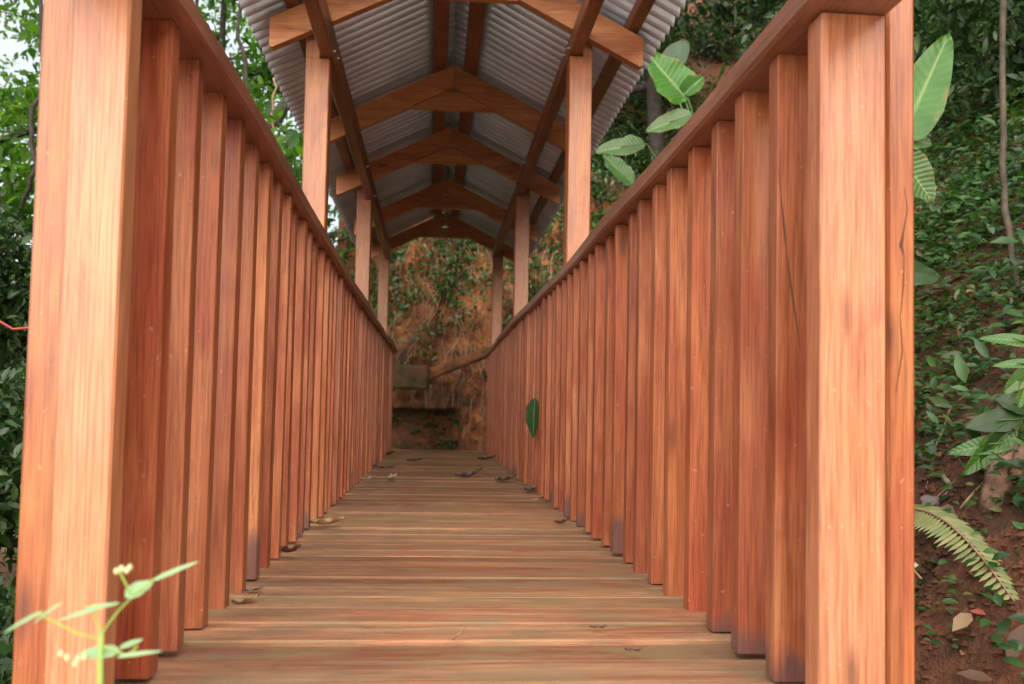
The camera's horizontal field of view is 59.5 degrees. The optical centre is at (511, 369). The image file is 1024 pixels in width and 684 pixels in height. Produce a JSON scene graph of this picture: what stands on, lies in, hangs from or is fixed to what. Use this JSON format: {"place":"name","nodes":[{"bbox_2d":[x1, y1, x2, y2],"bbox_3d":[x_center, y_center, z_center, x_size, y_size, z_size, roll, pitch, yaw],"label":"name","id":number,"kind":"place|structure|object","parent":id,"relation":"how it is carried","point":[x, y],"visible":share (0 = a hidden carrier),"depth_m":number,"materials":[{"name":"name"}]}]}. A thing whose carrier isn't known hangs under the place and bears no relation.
{"place":"outdoors","nodes":[
{"label":"outdoors","id":0,"kind":"place"},
{"bbox_2d":[0,0,338,387],"label":"sky","id":1,"kind":"structure","parent":0,"point":[9,47],"materials":[{"name":"white"}]},
{"bbox_2d":[337,172,637,450],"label":"earth bank","id":2,"kind":"structure","parent":0,"point":[466,394],"depth_m":10.50,"materials":[{"name":"orange soil"}]},
{"bbox_2d":[393,364,428,389],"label":"timber block","id":3,"kind":"structure","parent":2,"relation":"on","point":[410,377],"depth_m":9.59,"materials":[{"name":"brown wood"}]},
{"bbox_2d":[429,347,488,379],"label":"timber beam","id":4,"kind":"structure","parent":2,"relation":"in","point":[436,371],"depth_m":9.69,"materials":[{"name":"brown wood"}]},
{"bbox_2d":[370,225,560,450],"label":"hanging roots","id":5,"kind":"object","parent":2,"relation":"hanging from","point":[453,346],"visible":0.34,"depth_m":10.45,"materials":[{"name":"brown plant"}]},
{"bbox_2d":[330,158,639,438],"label":"bank herbs","id":6,"kind":"object","parent":2,"relation":"on","point":[454,277],"visible":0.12,"depth_m":10.65,"materials":[{"name":"green plant"}]},
{"bbox_2d":[0,0,1023,683],"bbox_3d":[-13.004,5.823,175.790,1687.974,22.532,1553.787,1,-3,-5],"label":"ground","id":7,"kind":"structure","parent":0,"point":[946,660],"depth_m":3.14,"materials":[{"name":"red soil"}]},
{"bbox_2d":[0,636,11,681],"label":"leafy shrub","id":8,"kind":"object","parent":7,"relation":"on","point":[5,640],"visible":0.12,"depth_m":2.85,"materials":[{"name":"green plant"}]},
{"bbox_2d":[0,553,17,683],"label":"leafy shrub","id":9,"kind":"object","parent":7,"relation":"on","point":[4,624],"visible":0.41,"depth_m":4.30,"materials":[{"name":"green plant"}]},
{"bbox_2d":[0,356,25,562],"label":"leafy shrub","id":10,"kind":"object","parent":7,"relation":"on","point":[11,440],"visible":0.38,"depth_m":3.12,"materials":[{"name":"green plant"}]},
{"bbox_2d":[0,378,25,681],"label":"forest tree","id":11,"kind":"object","parent":7,"relation":"on","point":[12,621],"visible":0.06,"depth_m":5.42,"materials":[{"name":"green plant"}]},
{"bbox_2d":[0,320,27,329],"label":"red wire","id":12,"kind":"object","parent":7,"relation":"on","point":[10,327],"visible":0.72,"depth_m":1.82,"materials":[{"name":"plastic"}]},
{"bbox_2d":[0,235,31,419],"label":"leafy shrub","id":13,"kind":"object","parent":7,"relation":"on","point":[23,364],"visible":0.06,"depth_m":5.20,"materials":[{"name":"green plant"}]},
{"bbox_2d":[0,179,33,369],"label":"leafy shrub","id":14,"kind":"object","parent":7,"relation":"on","point":[14,306],"visible":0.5,"depth_m":3.97,"materials":[{"name":"green plant"}]},
{"bbox_2d":[1,85,38,558],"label":"forest tree","id":15,"kind":"object","parent":7,"relation":"on","point":[16,555],"depth_m":15.03,"materials":[{"name":"green plant"}]},
{"bbox_2d":[0,0,39,672],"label":"forest tree","id":16,"kind":"object","parent":7,"relation":"on","point":[7,9],"visible":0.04,"depth_m":9.77,"materials":[{"name":"green plant"}]},
{"bbox_2d":[0,54,39,407],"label":"forest tree","id":17,"kind":"object","parent":7,"relation":"on","point":[8,91],"visible":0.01,"depth_m":12.73,"materials":[{"name":"green plant"}]},
{"bbox_2d":[3,561,198,683],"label":"weed","id":18,"kind":"object","parent":7,"relation":"on","point":[101,652],"visible":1,"depth_m":0.76,"materials":[{"name":"green plant"}]},
{"bbox_2d":[0,0,289,681],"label":"forest tree","id":19,"kind":"object","parent":7,"relation":"on","point":[6,138],"visible":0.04,"depth_m":8.04,"materials":[{"name":"green plant"}]},
{"bbox_2d":[0,0,42,252],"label":"hanging vine","id":20,"kind":"object","parent":19,"relation":"hanging from","point":[34,105],"visible":0.51,"depth_m":4.86,"materials":[{"name":"brown plant"}]},
{"bbox_2d":[0,0,302,379],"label":"forest tree","id":21,"kind":"object","parent":7,"relation":"on","point":[292,138],"visible":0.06,"depth_m":8.92,"materials":[{"name":"green plant"}]},
{"bbox_2d":[236,0,248,90],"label":"hanging vine","id":22,"kind":"object","parent":21,"relation":"hanging from","point":[244,58],"visible":0.69,"depth_m":6.96,"materials":[{"name":"brown plant"}]},
{"bbox_2d":[270,78,276,133],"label":"hanging vine","id":23,"kind":"object","parent":21,"relation":"hanging from","point":[271,113],"visible":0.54,"depth_m":7.36,"materials":[{"name":"brown plant"}]},
{"bbox_2d":[266,98,289,128],"bbox_3d":[-2.104,-2.432,8.169,0.734,1.260,0.150,1,-3,-5],"label":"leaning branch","id":24,"kind":"object","parent":21,"relation":"attached to","point":[285,108],"visible":0.11,"depth_m":8.12,"materials":[{"name":"green plant"}]},
{"bbox_2d":[0,0,337,226],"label":"forest tree","id":25,"kind":"object","parent":7,"relation":"on","point":[242,21],"visible":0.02,"depth_m":14.13,"materials":[{"name":"green plant"}]},
{"bbox_2d":[216,3,355,260],"bbox_3d":[-3.018,-2.674,13.454,4.992,8.301,5.112,0,-3,20],"label":"forest tree","id":26,"kind":"object","parent":7,"relation":"on","point":[330,233],"visible":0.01,"depth_m":11.78,"materials":[{"name":"green plant"}]},
{"bbox_2d":[114,449,805,683],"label":"bridge deck","id":27,"kind":"structure","parent":7,"relation":"on","point":[409,572],"depth_m":1.83,"materials":[{"name":"brown wood"}]},
{"bbox_2d":[12,0,397,683],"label":"railing","id":28,"kind":"object","parent":27,"relation":"on","point":[212,348],"visible":0.97,"depth_m":1.36,"materials":[{"name":"brown wood"}]},
{"bbox_2d":[231,594,258,601],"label":"fallen leaf","id":29,"kind":"object","parent":27,"relation":"on","point":[251,597],"visible":1,"depth_m":1.83,"materials":[{"name":"beige plant"}]},
{"bbox_2d":[245,586,263,590],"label":"fallen leaf","id":30,"kind":"object","parent":27,"relation":"on","point":[258,588],"visible":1,"depth_m":1.94,"materials":[{"name":"grey plant"}]},
{"bbox_2d":[281,544,301,552],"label":"fallen leaf","id":31,"kind":"object","parent":27,"relation":"on","point":[285,549],"visible":0.84,"depth_m":2.44,"materials":[{"name":"brown plant"}]},
{"bbox_2d":[310,516,343,524],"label":"fallen leaf","id":32,"kind":"object","parent":27,"relation":"on","point":[322,521],"visible":0.94,"depth_m":3.05,"materials":[{"name":"beige plant"}]},
{"bbox_2d":[360,475,375,479],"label":"fallen leaf","id":33,"kind":"object","parent":27,"relation":"on","point":[369,477],"visible":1,"depth_m":5.03,"materials":[{"name":"beige plant"}]},
{"bbox_2d":[373,464,395,468],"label":"fallen leaf","id":34,"kind":"object","parent":27,"relation":"on","point":[384,466],"visible":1,"depth_m":6.19,"materials":[{"name":"brown plant"}]},
{"bbox_2d":[387,472,396,478],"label":"fallen leaf","id":35,"kind":"object","parent":27,"relation":"on","point":[391,476],"visible":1,"depth_m":5.17,"materials":[{"name":"beige plant"}]},
{"bbox_2d":[236,0,689,345],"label":"bridge roof","id":36,"kind":"structure","parent":27,"relation":"on","point":[486,123],"depth_m":5.05,"materials":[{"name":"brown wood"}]},
{"bbox_2d":[455,467,481,476],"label":"fallen leaf","id":37,"kind":"object","parent":27,"relation":"on","point":[468,474],"visible":1,"depth_m":5.49,"materials":[{"name":"plant"}]},
{"bbox_2d":[477,455,494,459],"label":"fallen leaf","id":38,"kind":"object","parent":27,"relation":"on","point":[487,457],"visible":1,"depth_m":7.55,"materials":[{"name":"brown plant"}]},
{"bbox_2d":[494,474,516,480],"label":"fallen leaf","id":39,"kind":"object","parent":27,"relation":"on","point":[508,477],"visible":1,"depth_m":5.23,"materials":[{"name":"brown plant"}]},
{"bbox_2d":[524,484,535,490],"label":"fallen leaf","id":40,"kind":"object","parent":27,"relation":"on","point":[530,488],"visible":1,"depth_m":4.60,"materials":[{"name":"grey plant"}]},
{"bbox_2d":[554,517,569,523],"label":"fallen leaf","id":41,"kind":"object","parent":27,"relation":"on","point":[562,521],"visible":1,"depth_m":3.22,"materials":[{"name":"brown plant"}]},
{"bbox_2d":[590,625,606,627],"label":"fallen leaf","id":42,"kind":"object","parent":27,"relation":"on","point":[602,626],"visible":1,"depth_m":1.66,"materials":[{"name":"brown plant"}]},
{"bbox_2d":[625,647,642,650],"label":"fallen leaf","id":43,"kind":"object","parent":27,"relation":"on","point":[632,649],"visible":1,"depth_m":1.50,"materials":[{"name":"brown plant"}]},
{"bbox_2d":[484,0,914,683],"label":"railing","id":44,"kind":"object","parent":27,"relation":"on","point":[702,346],"visible":1,"depth_m":1.52,"materials":[{"name":"brown wood"}]},
{"bbox_2d":[526,394,538,438],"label":"green leaf","id":45,"kind":"object","parent":44,"relation":"attached to","point":[532,413],"visible":0.89,"depth_m":4.59,"materials":[{"name":"green plant"}]},
{"bbox_2d":[0,0,1023,683],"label":"ground cover","id":46,"kind":"object","parent":7,"relation":"on","point":[986,160],"visible":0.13,"depth_m":4.00,"materials":[{"name":"green plant"}]},
{"bbox_2d":[591,120,648,176],"bbox_3d":[1.492,-3.062,12.986,1.122,1.109,1.087,-2,-4,44],"label":"leafy shrub","id":47,"kind":"object","parent":7,"relation":"on","point":[613,134],"visible":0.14,"depth_m":12.82,"materials":[{"name":"green plant"}]},
{"bbox_2d":[591,146,656,177],"bbox_3d":[1.360,-2.533,12.419,1.471,1.061,1.125,-2,-4,44],"label":"leafy shrub","id":48,"kind":"object","parent":7,"relation":"on","point":[612,174],"visible":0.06,"depth_m":12.23,"materials":[{"name":"green plant"}]},
{"bbox_2d":[594,40,704,185],"bbox_3d":[0.996,-1.130,5.576,1.057,2.162,0.553,2,-3,-25],"label":"broadleaf plant","id":49,"kind":"object","parent":7,"relation":"on","point":[676,80],"visible":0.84,"depth_m":5.39,"materials":[{"name":"green plant"}]},
{"bbox_2d":[609,0,720,164],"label":"forest tree","id":50,"kind":"object","parent":7,"relation":"on","point":[655,140],"visible":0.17,"depth_m":12.55,"materials":[{"name":"green plant"}]},
{"bbox_2d":[623,47,710,114],"bbox_3d":[2.209,-4.621,14.832,1.850,1.419,1.756,3,-3,-32],"label":"leafy shrub","id":51,"kind":"object","parent":7,"relation":"on","point":[640,97],"visible":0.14,"depth_m":14.52,"materials":[{"name":"green plant"}]},
{"bbox_2d":[675,0,757,63],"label":"leafy shrub","id":52,"kind":"object","parent":7,"relation":"on","point":[715,49],"visible":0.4,"depth_m":16.25,"materials":[{"name":"green plant"}]},
{"bbox_2d":[691,0,786,44],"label":"forest tree","id":53,"kind":"object","parent":7,"relation":"on","point":[721,9],"visible":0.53,"depth_m":12.30,"materials":[{"name":"green plant"}]},
{"bbox_2d":[724,0,779,26],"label":"leafy shrub","id":54,"kind":"object","parent":7,"relation":"on","point":[749,12],"visible":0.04,"depth_m":17.83,"materials":[{"name":"green plant"}]},
{"bbox_2d":[748,0,938,53],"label":"leafy shrub","id":55,"kind":"object","parent":7,"relation":"on","point":[915,12],"depth_m":8.54,"materials":[{"name":"green plant"}]},
{"bbox_2d":[706,0,996,104],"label":"leafy shrub","id":56,"kind":"object","parent":7,"relation":"on","point":[747,27],"visible":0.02,"depth_m":6.68,"materials":[{"name":"green plant"}]},
{"bbox_2d":[914,562,921,578],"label":"fallen branch","id":57,"kind":"object","parent":7,"relation":"on","point":[915,572],"visible":0.03,"depth_m":2.02,"materials":[{"name":"beige wood"}]},
{"bbox_2d":[919,494,939,505],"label":"dead leaf","id":58,"kind":"object","parent":7,"relation":"on","point":[933,500],"visible":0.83,"depth_m":2.88,"materials":[{"name":"grey plant"}]},
{"bbox_2d":[914,447,950,484],"bbox_3d":[1.496,0.297,3.294,0.050,0.194,0.832,1,-3,10],"label":"fallen branch","id":59,"kind":"object","parent":7,"relation":"on","point":[945,479],"visible":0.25,"depth_m":2.94,"materials":[{"name":"grey wood"}]},
{"bbox_2d":[913,32,953,284],"bbox_3d":[1.458,-0.240,3.235,0.285,1.828,0.674,-1,-3,32],"label":"banana plant","id":60,"kind":"object","parent":7,"relation":"on","point":[932,69],"visible":0.52,"depth_m":3.07,"materials":[{"name":"green plant"}]},
{"bbox_2d":[922,405,951,503],"bbox_3d":[1.482,0.295,3.138,0.027,0.364,0.557,-1,-3,36],"label":"dry cane","id":61,"kind":"object","parent":7,"relation":"on","point":[945,423],"visible":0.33,"depth_m":3.24,"materials":[{"name":"plant"}]},
{"bbox_2d":[913,0,999,45],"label":"leafy shrub","id":62,"kind":"object","parent":7,"relation":"on","point":[968,8],"visible":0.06,"depth_m":7.95,"materials":[{"name":"green plant"}]},
{"bbox_2d":[914,504,1019,601],"bbox_3d":[1.257,0.502,2.580,0.148,0.180,0.731,1,-3,3],"label":"fern frond","id":63,"kind":"object","parent":7,"relation":"on","point":[923,520],"visible":0.79,"depth_m":2.48,"materials":[{"name":"green plant"}]},
{"bbox_2d":[913,0,1023,130],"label":"leafy shrub","id":64,"kind":"object","parent":7,"relation":"on","point":[963,31],"visible":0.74,"depth_m":5.49,"materials":[{"name":"green plant"}]},
{"bbox_2d":[914,37,1022,496],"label":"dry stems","id":65,"kind":"object","parent":7,"relation":"on","point":[941,492],"visible":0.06,"depth_m":3.76,"materials":[{"name":"brown plant"}]},
{"bbox_2d":[914,346,1023,683],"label":"soil clods","id":66,"kind":"object","parent":7,"relation":"on","point":[931,488],"visible":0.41,"depth_m":2.55,"materials":[{"name":"brown soil"}]},
{"bbox_2d":[914,7,1023,680],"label":"leaf litter","id":67,"kind":"object","parent":7,"relation":"on","point":[961,620],"visible":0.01,"depth_m":2.32,"materials":[{"name":"plant"}]},
{"bbox_2d":[959,480,983,508],"bbox_3d":[1.417,0.370,2.737,0.119,0.110,0.010,2,-3,-15],"label":"dry cane","id":68,"kind":"object","parent":7,"relation":"on","point":[970,495],"visible":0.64,"depth_m":2.73,"materials":[{"name":"beige plant"}]},
{"bbox_2d":[946,392,1023,475],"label":"strap leaf plant","id":69,"kind":"object","parent":7,"relation":"on","point":[999,423],"visible":0.93,"depth_m":2.69,"materials":[{"name":"green plant"}]},
{"bbox_2d":[976,414,1020,511],"bbox_3d":[1.637,0.190,2.841,0.587,0.527,0.106,4,-4,-40],"label":"rotten log","id":70,"kind":"object","parent":7,"relation":"on","point":[999,483],"visible":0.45,"depth_m":2.66,"materials":[{"name":"brown wood"}]},
{"bbox_2d":[978,333,1023,408],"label":"variegated plant","id":71,"kind":"object","parent":7,"relation":"on","point":[1014,382],"visible":1,"depth_m":2.54,"materials":[{"name":"green plant"}]},
{"bbox_2d":[998,0,1020,291],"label":"sapling stem","id":72,"kind":"object","parent":7,"relation":"on","point":[1003,132],"visible":0.89,"depth_m":3.77,"materials":[{"name":"brown plant"}]},
{"bbox_2d":[1008,438,1023,480],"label":"rotten log","id":73,"kind":"object","parent":7,"relation":"on","point":[1019,453],"visible":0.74,"depth_m":2.65,"materials":[{"name":"brown wood"}]}
]}

